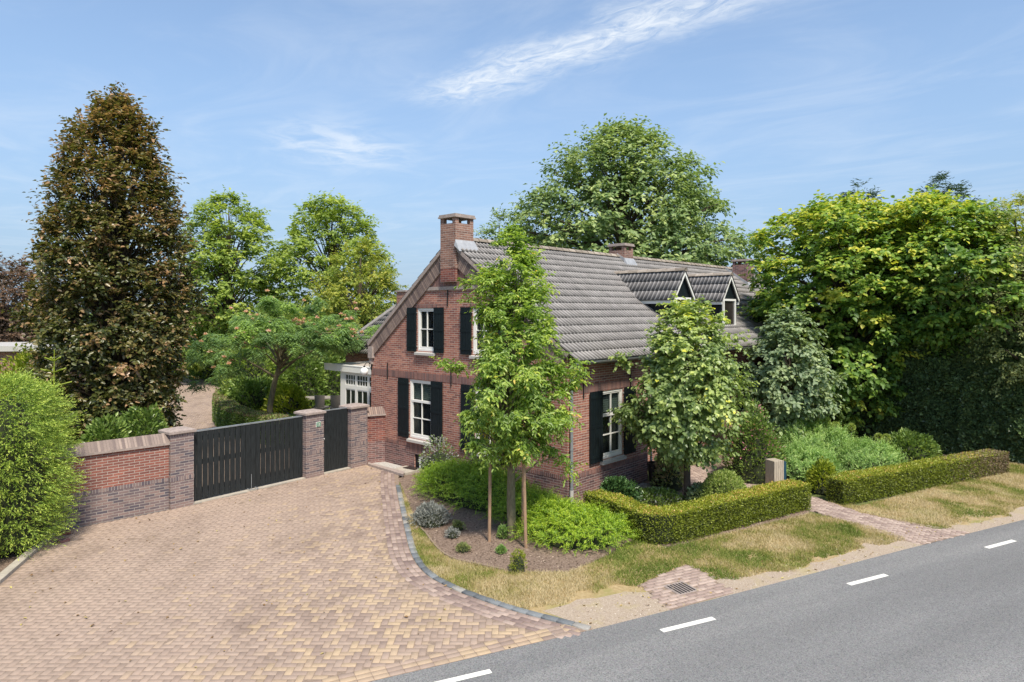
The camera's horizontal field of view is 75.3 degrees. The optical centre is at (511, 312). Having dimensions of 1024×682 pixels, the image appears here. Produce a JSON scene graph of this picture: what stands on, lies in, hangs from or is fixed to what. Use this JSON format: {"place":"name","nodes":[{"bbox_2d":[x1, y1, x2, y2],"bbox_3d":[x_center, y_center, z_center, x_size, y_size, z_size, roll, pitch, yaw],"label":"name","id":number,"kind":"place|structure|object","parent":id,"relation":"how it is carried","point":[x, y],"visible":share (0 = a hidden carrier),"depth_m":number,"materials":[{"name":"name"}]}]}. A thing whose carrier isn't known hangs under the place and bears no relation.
{"place":"outdoors","nodes":[
{"label":"outdoors","id":0,"kind":"place"},
{"bbox_2d":[0,545,31,571],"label":"conifer bed","id":1,"kind":"object","parent":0,"point":[9,559],"depth_m":12.90,"materials":[{"name":"soil"}]},
{"bbox_2d":[0,367,89,560],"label":"spruce","id":2,"kind":"object","parent":1,"relation":"on","point":[25,505],"visible":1,"depth_m":13.12,"materials":[{"name":"green plant"}]},
{"bbox_2d":[38,349,71,421],"bbox_3d":[-9.978,1.675,14.399,0.623,1.750,0.650,0,0,0],"label":"spruce leader","id":3,"kind":"object","parent":2,"relation":"attached to","point":[53,368],"visible":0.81,"depth_m":14.39,"materials":[{"name":"green plant"}]},
{"bbox_2d":[0,342,87,396],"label":"garden shed","id":4,"kind":"structure","parent":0,"point":[6,348],"depth_m":30.99,"materials":[{"name":"white brick"}]},
{"bbox_2d":[164,378,342,500],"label":"yard paving","id":5,"kind":"structure","parent":0,"point":[200,402],"depth_m":31.94,"materials":[{"name":"brick"}]},
{"bbox_2d":[120,401,168,437],"bbox_3d":[-9.780,3.557,17.578,1.805,2.386,1.552,0,0,0],"label":"laurel","id":6,"kind":"object","parent":5,"relation":"on","point":[138,423],"visible":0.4,"depth_m":17.46,"materials":[{"name":"green plant"}]},
{"bbox_2d":[0,465,590,681],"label":"driveway","id":7,"kind":"structure","parent":0,"point":[189,644],"depth_m":10.99,"materials":[{"name":"brick"}]},
{"bbox_2d":[10,468,560,669],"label":"fallen leaves","id":8,"kind":"object","parent":7,"relation":"on","point":[212,586],"visible":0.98,"depth_m":11.45,"materials":[{"name":"brown plant"}]},
{"bbox_2d":[374,462,401,468],"bbox_3d":[-3.871,4.738,20.661,1.467,0.001,0.782,0,0,44],"label":"gravel strip","id":9,"kind":"object","parent":7,"relation":"on","point":[390,465],"visible":0.5,"depth_m":20.70,"materials":[{"name":"grey gravel"}]},
{"bbox_2d":[72,326,929,514],"bbox_3d":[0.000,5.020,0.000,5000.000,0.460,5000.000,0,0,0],"label":"ground","id":10,"kind":"structure","parent":0,"point":[820,496],"depth_m":17.28,"materials":[{"name":"beige soil"}]},
{"bbox_2d":[0,533,54,583],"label":"concrete edging","id":11,"kind":"object","parent":10,"relation":"on","point":[10,569],"visible":0.59,"depth_m":12.51,"materials":[{"name":"grey concrete"}]},
{"bbox_2d":[0,252,70,341],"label":"bronze tree","id":12,"kind":"object","parent":10,"relation":"on","point":[12,292],"visible":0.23,"depth_m":38.74,"materials":[{"name":"brown plant"}]},
{"bbox_2d":[0,342,83,421],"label":"shrub","id":13,"kind":"object","parent":10,"relation":"on","point":[19,360],"visible":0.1,"depth_m":19.59,"materials":[{"name":"green plant"}]},
{"bbox_2d":[13,392,78,447],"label":"shrub","id":14,"kind":"object","parent":10,"relation":"on","point":[22,404],"visible":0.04,"depth_m":17.42,"materials":[{"name":"green plant"}]},
{"bbox_2d":[76,412,130,443],"bbox_3d":[-10.486,3.640,16.939,1.631,2.232,1.555,0,0,-31],"label":"laurel","id":15,"kind":"object","parent":10,"relation":"on","point":[105,431],"visible":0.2,"depth_m":16.87,"materials":[{"name":"green plant"}]},
{"bbox_2d":[40,433,169,535],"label":"garden wall","id":16,"kind":"structure","parent":10,"relation":"on","point":[129,476],"depth_m":15.29,"materials":[{"name":"red brick"}]},
{"bbox_2d":[1,82,216,440],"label":"copper beech","id":17,"kind":"object","parent":10,"relation":"on","point":[112,354],"visible":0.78,"depth_m":18.48,"materials":[{"name":"brown plant"}]},
{"bbox_2d":[158,426,196,509],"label":"brick pillar","id":18,"kind":"structure","parent":10,"relation":"on","point":[181,467],"depth_m":16.19,"materials":[{"name":"brick"}]},
{"bbox_2d":[184,339,224,381],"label":"garden shrub","id":19,"kind":"object","parent":10,"relation":"on","point":[202,374],"visible":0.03,"depth_m":45.92,"materials":[{"name":"green plant"}]},
{"bbox_2d":[162,184,290,375],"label":"deciduous tree","id":20,"kind":"object","parent":10,"relation":"on","point":[223,257],"visible":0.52,"depth_m":43.54,"materials":[{"name":"green plant"}]},
{"bbox_2d":[212,388,292,443],"bbox_3d":[-11.652,4.262,28.689,2.341,1.132,12.898,0,0,-30],"label":"curved box hedge","id":21,"kind":"object","parent":10,"relation":"on","point":[226,411],"visible":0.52,"depth_m":25.81,"materials":[{"name":"green plant"}]},
{"bbox_2d":[217,317,289,395],"bbox_3d":[-12.172,2.467,31.027,3.480,4.639,2.835,0,0,0],"label":"garden shrub","id":22,"kind":"object","parent":10,"relation":"on","point":[253,371],"visible":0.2,"depth_m":30.61,"materials":[{"name":"green plant"}]},
{"bbox_2d":[226,368,283,410],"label":"garden shrub","id":23,"kind":"object","parent":10,"relation":"on","point":[250,394],"visible":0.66,"depth_m":29.03,"materials":[{"name":"green plant"}]},
{"bbox_2d":[215,299,313,390],"bbox_3d":[-13.943,1.973,40.205,6.952,5.717,6.192,0,0,0],"label":"garden shrub","id":24,"kind":"object","parent":10,"relation":"on","point":[288,316],"visible":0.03,"depth_m":39.81,"materials":[{"name":"green plant"}]},
{"bbox_2d":[194,467,350,504],"bbox_3d":[-6.480,4.765,18.407,0.200,0.070,4.820,0,0,38],"label":"gate threshold","id":25,"kind":"object","parent":10,"relation":"on","point":[259,487],"visible":0.7,"depth_m":17.95,"materials":[{"name":"stone"}]},
{"bbox_2d":[194,415,302,499],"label":"double gate","id":26,"kind":"structure","parent":25,"relation":"on","point":[283,449],"depth_m":17.70,"materials":[{"name":"black wood"}]},
{"bbox_2d":[260,381,311,413],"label":"garden shrub","id":27,"kind":"object","parent":10,"relation":"on","point":[294,400],"visible":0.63,"depth_m":28.41,"materials":[{"name":"green plant"}]},
{"bbox_2d":[280,345,331,408],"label":"garden shrub","id":28,"kind":"object","parent":10,"relation":"on","point":[305,376],"visible":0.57,"depth_m":32.48,"materials":[{"name":"green plant"}]},
{"bbox_2d":[294,409,325,478],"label":"brick pillar","id":29,"kind":"structure","parent":10,"relation":"on","point":[313,450],"depth_m":19.17,"materials":[{"name":"brick"}]},
{"bbox_2d":[324,407,347,470],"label":"narrow gate","id":30,"kind":"structure","parent":29,"relation":"attached to","point":[335,438],"depth_m":19.97,"materials":[{"name":"black wood"}]},
{"bbox_2d":[289,350,345,405],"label":"garden shrub","id":31,"kind":"object","parent":10,"relation":"on","point":[333,379],"visible":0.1,"depth_m":33.73,"materials":[{"name":"green plant"}]},
{"bbox_2d":[314,395,328,409],"bbox_3d":[-8.713,4.250,30.310,0.540,1.000,0.580,0,0,10],"label":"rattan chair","id":32,"kind":"object","parent":10,"relation":"on","point":[319,401],"visible":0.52,"depth_m":30.07,"materials":[{"name":"grey wicker"}]},
{"bbox_2d":[255,187,400,322],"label":"deciduous tree","id":33,"kind":"object","parent":10,"relation":"on","point":[306,244],"visible":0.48,"depth_m":44.64,"materials":[{"name":"green plant"}]},
{"bbox_2d":[330,395,339,408],"bbox_3d":[-8.024,4.250,30.310,0.540,1.000,0.580,0,0,-12],"label":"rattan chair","id":34,"kind":"object","parent":10,"relation":"on","point":[335,401],"visible":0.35,"depth_m":30.06,"materials":[{"name":"grey wicker"}]},
{"bbox_2d":[300,235,408,362],"bbox_3d":[-8.275,0.269,37.160,6.854,9.178,6.728,0,0,0],"label":"deciduous tree","id":35,"kind":"object","parent":10,"relation":"on","point":[344,301],"visible":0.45,"depth_m":36.21,"materials":[{"name":"green plant"}]},
{"bbox_2d":[339,403,369,467],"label":"brick pillar","id":36,"kind":"structure","parent":10,"relation":"on","point":[357,435],"depth_m":20.42,"materials":[{"name":"brick"}]},
{"bbox_2d":[367,406,385,464],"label":"garden wall","id":37,"kind":"structure","parent":10,"relation":"on","point":[376,434],"depth_m":20.98,"materials":[{"name":"brick"}]},
{"bbox_2d":[368,462,404,476],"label":"stone kerb","id":38,"kind":"structure","parent":10,"relation":"on","point":[391,470],"depth_m":19.91,"materials":[{"name":"stone"}]},
{"bbox_2d":[395,466,423,474],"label":"stone slab","id":39,"kind":"structure","parent":10,"relation":"on","point":[408,471],"depth_m":19.73,"materials":[{"name":"stone"}]},
{"bbox_2d":[312,624,579,681],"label":"driveway threshold","id":40,"kind":"object","parent":10,"relation":"on","point":[438,657],"visible":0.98,"depth_m":9.16,"materials":[{"name":"brick"}]},
{"bbox_2d":[380,470,580,638],"bbox_3d":[-2.175,4.774,14.616,1.880,0.060,11.460,0,0,-25],"label":"driveway border","id":41,"kind":"object","parent":10,"relation":"on","point":[437,589],"visible":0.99,"depth_m":11.70,"materials":[{"name":"stone"}]},
{"bbox_2d":[396,485,590,630],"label":"kerb","id":42,"kind":"structure","parent":10,"relation":"on","point":[420,563],"depth_m":11.33,"materials":[{"name":"grey concrete"}]},
{"bbox_2d":[473,203,518,240],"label":"deciduous tree","id":43,"kind":"object","parent":10,"relation":"on","point":[492,231],"visible":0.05,"depth_m":55.64,"materials":[{"name":"green plant"}]},
{"bbox_2d":[364,213,802,504],"bbox_3d":[5.531,0.986,26.442,8.826,7.553,21.240,0,0,43],"label":"brick farmhouse","id":44,"kind":"object","parent":10,"relation":"on","point":[603,306],"visible":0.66,"depth_m":19.37,"materials":[{"name":"brick"}]},
{"bbox_2d":[406,379,432,445],"bbox_3d":[-2.599,2.915,20.038,1.640,2.170,0.590,0,0,43],"label":"window","id":45,"kind":"structure","parent":44,"relation":"in","point":[420,391],"depth_m":20.22,"materials":[{"name":"white paint"}]},
{"bbox_2d":[414,308,435,355],"bbox_3d":[-2.416,0.510,19.869,1.400,1.680,0.590,0,0,43],"label":"window","id":46,"kind":"structure","parent":44,"relation":"in","point":[425,315],"depth_m":19.98,"materials":[{"name":"white paint"}]},
{"bbox_2d":[469,308,490,358],"bbox_3d":[-0.665,0.510,18.241,1.380,1.680,0.590,0,0,43],"label":"window","id":47,"kind":"structure","parent":44,"relation":"in","point":[476,328],"depth_m":18.33,"materials":[{"name":"white paint"}]},
{"bbox_2d":[600,388,626,464],"bbox_3d":[2.492,2.915,17.622,0.590,2.170,1.600,0,0,43],"label":"window","id":48,"kind":"structure","parent":44,"relation":"in","point":[612,439],"depth_m":17.80,"materials":[{"name":"white paint"}]},
{"bbox_2d":[502,113,768,268],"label":"oak","id":49,"kind":"object","parent":10,"relation":"on","point":[667,225],"visible":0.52,"depth_m":46.01,"materials":[{"name":"green plant"}]},
{"bbox_2d":[637,565,733,608],"bbox_3d":[2.942,4.771,11.579,1.590,0.060,1.289,0,0,-27],"label":"drain surround","id":50,"kind":"object","parent":10,"relation":"on","point":[654,584],"visible":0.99,"depth_m":11.47,"materials":[{"name":"brick"}]},
{"bbox_2d":[662,581,698,594],"bbox_3d":[2.909,4.762,11.439,0.440,0.036,0.440,0,0,-26],"label":"storm drain","id":51,"kind":"object","parent":50,"relation":"in","point":[681,588],"visible":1,"depth_m":11.43,"materials":[{"name":"metal"}]},
{"bbox_2d":[826,179,884,248],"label":"pine tree","id":52,"kind":"object","parent":10,"relation":"on","point":[868,196],"visible":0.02,"depth_m":43.63,"materials":[{"name":"green plant"}]},
{"bbox_2d":[771,323,1023,463],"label":"dark ivy hedge","id":53,"kind":"object","parent":10,"relation":"on","point":[949,405],"visible":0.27,"depth_m":21.98,"materials":[{"name":"green plant"}]},
{"bbox_2d":[915,170,983,256],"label":"pine tree","id":54,"kind":"object","parent":10,"relation":"on","point":[961,189],"visible":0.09,"depth_m":42.58,"materials":[{"name":"green plant"}]},
{"bbox_2d":[996,192,1023,315],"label":"yellow tree","id":55,"kind":"object","parent":10,"relation":"on","point":[1017,201],"visible":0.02,"depth_m":40.15,"materials":[{"name":"green plant"}]},
{"bbox_2d":[0,0,1023,312],"label":"sky","id":56,"kind":"structure","parent":0,"point":[417,112],"materials":[{"name":"blue"}]},
{"bbox_2d":[544,592,651,621],"bbox_3d":[1.720,4.759,10.685,2.323,0.001,0.952,0,0,-25],"label":"road shoulder","id":57,"kind":"object","parent":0,"point":[556,611],"visible":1,"depth_m":10.56},
{"bbox_2d":[398,453,808,571],"bbox_3d":[3.375,4.766,17.227,12.190,0.001,8.871,0,0,-13],"label":"planting bed","id":58,"kind":"object","parent":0,"point":[543,552],"visible":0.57,"depth_m":13.76,"materials":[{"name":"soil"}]},
{"bbox_2d":[407,499,452,528],"bbox_3d":[-1.824,4.474,14.927,0.891,0.570,0.910,0,0,32],"label":"lavender cotton","id":59,"kind":"object","parent":58,"relation":"on","point":[432,513],"visible":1,"depth_m":14.76,"materials":[{"name":"silver plant"}]},
{"bbox_2d":[417,434,458,482],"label":"variegated shrub","id":60,"kind":"object","parent":58,"relation":"on","point":[441,455],"visible":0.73,"depth_m":18.59,"materials":[{"name":"green plant"}]},
{"bbox_2d":[443,525,460,537],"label":"perennial","id":61,"kind":"object","parent":58,"relation":"on","point":[452,532],"visible":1,"depth_m":14.00,"materials":[{"name":"plant"}]},
{"bbox_2d":[413,526,503,569],"bbox_3d":[-1.277,4.763,13.328,0.462,0.075,3.085,0,0,-38],"label":"bed edging","id":62,"kind":"object","parent":58,"relation":"on","point":[437,547],"visible":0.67,"depth_m":12.85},
{"bbox_2d":[452,519,467,530],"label":"perennial","id":63,"kind":"object","parent":58,"relation":"on","point":[457,524],"visible":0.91,"depth_m":14.49,"materials":[{"name":"green plant"}]},
{"bbox_2d":[456,541,470,551],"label":"perennial","id":64,"kind":"object","parent":58,"relation":"on","point":[463,546],"visible":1,"depth_m":13.18,"materials":[{"name":"green plant"}]},
{"bbox_2d":[410,456,557,519],"bbox_3d":[-0.747,4.243,16.793,5.386,1.071,2.690,0,0,41],"label":"evergreen groundcover","id":65,"kind":"object","parent":58,"relation":"on","point":[461,485],"visible":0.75,"depth_m":16.44,"materials":[{"name":"green plant"}]},
{"bbox_2d":[488,463,491,541],"bbox_3d":[-0.464,3.990,13.816,0.085,1.721,0.068,0,0,0],"label":"tree stake","id":66,"kind":"object","parent":58,"relation":"on","point":[489,500],"visible":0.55,"depth_m":13.79,"materials":[{"name":"brown wood"}]},
{"bbox_2d":[496,523,507,538],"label":"perennial","id":67,"kind":"object","parent":58,"relation":"on","point":[502,532],"visible":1,"depth_m":13.96,"materials":[{"name":"green plant"}]},
{"bbox_2d":[429,221,595,539],"bbox_3d":[0.058,1.456,13.960,2.996,6.798,3.467,0,0,38],"label":"young tree","id":68,"kind":"object","parent":58,"relation":"on","point":[507,402],"visible":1,"depth_m":13.56,"materials":[{"name":"green plant"}]},
{"bbox_2d":[508,548,526,572],"bbox_3d":[0.110,4.538,12.225,0.390,0.442,0.347,0,0,0],"label":"dwarf conifer","id":69,"kind":"object","parent":58,"relation":"on","point":[517,563],"visible":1,"depth_m":12.17,"materials":[{"name":"green plant"}]},
{"bbox_2d":[478,484,568,531],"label":"evergreen groundcover","id":70,"kind":"object","parent":58,"relation":"on","point":[532,496],"visible":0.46,"depth_m":14.80,"materials":[{"name":"green plant"}]},
{"bbox_2d":[522,461,526,547],"bbox_3d":[0.257,3.825,13.443,0.115,2.052,0.068,0,0,0],"label":"tree stake","id":71,"kind":"object","parent":58,"relation":"on","point":[524,503],"visible":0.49,"depth_m":13.41,"materials":[{"name":"brown wood"}]},
{"bbox_2d":[504,494,648,554],"bbox_3d":[1.253,4.311,13.967,3.054,0.930,2.503,0,0,0],"label":"evergreen groundcover","id":72,"kind":"object","parent":58,"relation":"on","point":[581,525],"visible":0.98,"depth_m":13.52,"materials":[{"name":"green plant"}]},
{"bbox_2d":[599,475,644,502],"bbox_3d":[2.607,4.332,16.015,1.219,0.849,1.022,0,0,0],"label":"camellia","id":73,"kind":"object","parent":58,"relation":"on","point":[624,486],"visible":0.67,"depth_m":15.87,"materials":[{"name":"green plant"}]},
{"bbox_2d":[647,461,662,485],"bbox_3d":[3.932,4.440,18.269,0.440,0.620,0.440,0,0,0],"label":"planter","id":74,"kind":"object","parent":58,"relation":"on","point":[650,464],"visible":0.57,"depth_m":18.15,"materials":[{"name":"black"}]},
{"bbox_2d":[638,486,686,505],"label":"groundcover plant","id":75,"kind":"object","parent":58,"relation":"on","point":[656,496],"visible":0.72,"depth_m":16.14,"materials":[{"name":"green plant"}]},
{"bbox_2d":[649,453,683,490],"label":"hydrangea","id":76,"kind":"object","parent":58,"relation":"on","point":[669,477],"visible":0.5,"depth_m":17.76,"materials":[{"name":"green plant"}]},
{"bbox_2d":[607,291,759,501],"bbox_3d":[4.235,2.164,16.395,3.308,5.381,3.448,0,0,38],"label":"linden tree","id":77,"kind":"object","parent":58,"relation":"on","point":[682,413],"visible":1,"depth_m":15.72,"materials":[{"name":"green plant"}]},
{"bbox_2d":[683,481,709,501],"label":"shrub","id":78,"kind":"object","parent":58,"relation":"on","point":[694,491],"visible":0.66,"depth_m":16.15,"materials":[{"name":"green plant"}]},
{"bbox_2d":[582,478,811,544],"bbox_3d":[4.427,4.426,15.628,5.230,0.732,2.420,0,0,-32],"label":"box hedge","id":79,"kind":"object","parent":58,"relation":"on","point":[709,515],"visible":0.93,"depth_m":14.49,"materials":[{"name":"green plant"}]},
{"bbox_2d":[699,468,746,498],"bbox_3d":[5.133,4.267,16.037,1.316,0.992,1.248,0,0,0],"label":"box ball","id":80,"kind":"object","parent":58,"relation":"on","point":[721,481],"visible":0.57,"depth_m":15.86,"materials":[{"name":"green plant"}]},
{"bbox_2d":[399,482,905,618],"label":"verge grass","id":81,"kind":"structure","parent":0,"point":[815,521],"depth_m":12.77,"materials":[{"name":"plant"}]},
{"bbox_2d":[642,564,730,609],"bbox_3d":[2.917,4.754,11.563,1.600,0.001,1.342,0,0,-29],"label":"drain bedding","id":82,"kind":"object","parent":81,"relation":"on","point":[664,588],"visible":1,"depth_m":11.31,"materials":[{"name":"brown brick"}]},
{"bbox_2d":[578,510,1013,623],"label":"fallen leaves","id":83,"kind":"object","parent":81,"relation":"on","point":[750,571],"visible":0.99,"depth_m":11.88,"materials":[{"name":"brown plant"}]},
{"bbox_2d":[371,520,1023,681],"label":"road","id":84,"kind":"structure","parent":0,"point":[949,610],"depth_m":9.77,"materials":[{"name":"grey asphalt"}]},
{"bbox_2d":[436,540,1015,681],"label":"road markings","id":85,"kind":"object","parent":84,"relation":"on","point":[487,671],"visible":1,"depth_m":10.11,"materials":[{"name":"paint"}]},
{"bbox_2d":[560,507,1023,630],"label":"road shoulder","id":86,"kind":"object","parent":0,"point":[577,607],"visible":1,"depth_m":11.57},
{"bbox_2d":[558,514,1014,627],"bbox_3d":[6.242,4.761,12.998,11.914,0.061,0.954,0,0,-27],"label":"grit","id":87,"kind":"object","parent":86,"relation":"on","point":[771,571],"visible":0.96,"depth_m":12.05,"materials":[{"name":"beige gravel"}]},
{"bbox_2d":[690,466,969,544],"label":"garden path","id":88,"kind":"structure","parent":0,"point":[890,525],"depth_m":15.03,"materials":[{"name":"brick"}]},
{"bbox_2d":[765,458,785,482],"bbox_3d":[6.987,4.343,17.560,0.410,0.913,0.340,0,0,-20],"label":"letterbox post","id":89,"kind":"object","parent":88,"relation":"on","point":[775,469],"visible":0.58,"depth_m":17.43,"materials":[{"name":"brown wood"}]},
{"bbox_2d":[734,434,946,503],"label":"garden soil","id":90,"kind":"structure","parent":0,"point":[869,498],"depth_m":20.04,"materials":[{"name":"brown soil"}]},
{"bbox_2d":[720,398,787,483],"bbox_3d":[6.894,3.588,18.884,1.847,2.324,1.682,0,0,34],"label":"rose of sharon","id":91,"kind":"object","parent":90,"relation":"on","point":[756,445],"visible":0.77,"depth_m":18.56,"materials":[{"name":"green plant"}]},
{"bbox_2d":[736,302,849,442],"bbox_3d":[8.948,2.257,21.382,3.264,5.196,3.343,0,0,0],"label":"linden tree","id":92,"kind":"object","parent":90,"relation":"on","point":[802,389],"visible":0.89,"depth_m":20.77,"materials":[{"name":"green plant"}]},
{"bbox_2d":[775,437,849,481],"bbox_3d":[8.289,4.146,18.863,2.406,1.208,2.016,0,0,0],"label":"artemisia","id":93,"kind":"object","parent":90,"relation":"on","point":[797,466],"visible":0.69,"depth_m":18.55,"materials":[{"name":"green plant"}]},
{"bbox_2d":[772,417,862,466],"bbox_3d":[9.495,3.970,21.053,3.677,1.561,3.095,0,0,0],"label":"artemisia","id":94,"kind":"object","parent":90,"relation":"on","point":[821,435],"visible":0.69,"depth_m":20.44,"materials":[{"name":"green plant"}]},
{"bbox_2d":[805,456,837,493],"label":"golden shrub","id":95,"kind":"object","parent":90,"relation":"on","point":[818,472],"visible":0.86,"depth_m":17.48,"materials":[{"name":"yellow plant"}]},
{"bbox_2d":[736,189,952,438],"bbox_3d":[12.294,0.130,25.288,7.624,9.466,7.959,0,0,-37],"label":"maple tree","id":96,"kind":"object","parent":90,"relation":"on","point":[816,218],"visible":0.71,"depth_m":23.26,"materials":[{"name":"green plant"}]},
{"bbox_2d":[834,434,908,473],"bbox_3d":[10.526,4.174,19.494,2.192,1.175,2.653,0,0,40],"label":"artemisia","id":97,"kind":"object","parent":90,"relation":"on","point":[861,457],"visible":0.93,"depth_m":19.28,"materials":[{"name":"green plant"}]},
{"bbox_2d":[791,183,1023,359],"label":"maple tree","id":98,"kind":"object","parent":90,"relation":"on","point":[936,327],"visible":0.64,"depth_m":21.68,"materials":[{"name":"green plant"}]},
{"bbox_2d":[880,427,943,462],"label":"shrub","id":99,"kind":"object","parent":90,"relation":"on","point":[914,445],"visible":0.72,"depth_m":20.74,"materials":[{"name":"green plant"}]},
{"bbox_2d":[825,448,1010,504],"bbox_3d":[11.350,4.425,18.246,7.421,0.730,0.669,0,0,-27],"label":"box hedge","id":100,"kind":"object","parent":90,"relation":"on","point":[854,486],"visible":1,"depth_m":17.71,"materials":[{"name":"green plant"}]},
{"bbox_2d":[917,191,1023,399],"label":"grey green tree","id":101,"kind":"object","parent":90,"relation":"on","point":[1020,324],"visible":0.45,"depth_m":20.85,"materials":[{"name":"green plant"}]},
{"bbox_2d":[830,461,1023,528],"bbox_3d":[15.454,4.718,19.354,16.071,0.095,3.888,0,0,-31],"label":"verge grass","id":102,"kind":"structure","parent":0,"point":[977,492],"depth_m":16.62,"materials":[{"name":"green plant"}]},
{"label":"terrace","id":103,"kind":"structure","parent":0,"visible":0},
{"bbox_2d":[324,361,370,406],"bbox_3d":[-4.898,3.315,24.175,3.920,2.870,2.020,0,0,43],"label":"conservatory","id":104,"kind":"object","parent":103,"relation":"on","point":[355,385],"visible":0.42,"depth_m":23.99,"materials":[{"name":"white paint"}]},
{"bbox_2d":[335,290,407,361],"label":"wing","id":105,"kind":"structure","parent":103,"relation":"on","point":[361,355],"depth_m":27.85,"materials":[{"name":"grey tile"}]},
{"label":"yard bedding","id":106,"kind":"structure","parent":0,"visible":0},
{"bbox_2d":[184,289,380,412],"bbox_3d":[-8.629,1.971,25.604,7.545,5.763,6.323,0,0,0],"label":"silk tree","id":107,"kind":"object","parent":106,"relation":"on","point":[343,339],"visible":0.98,"depth_m":24.22,"materials":[{"name":"green plant"}]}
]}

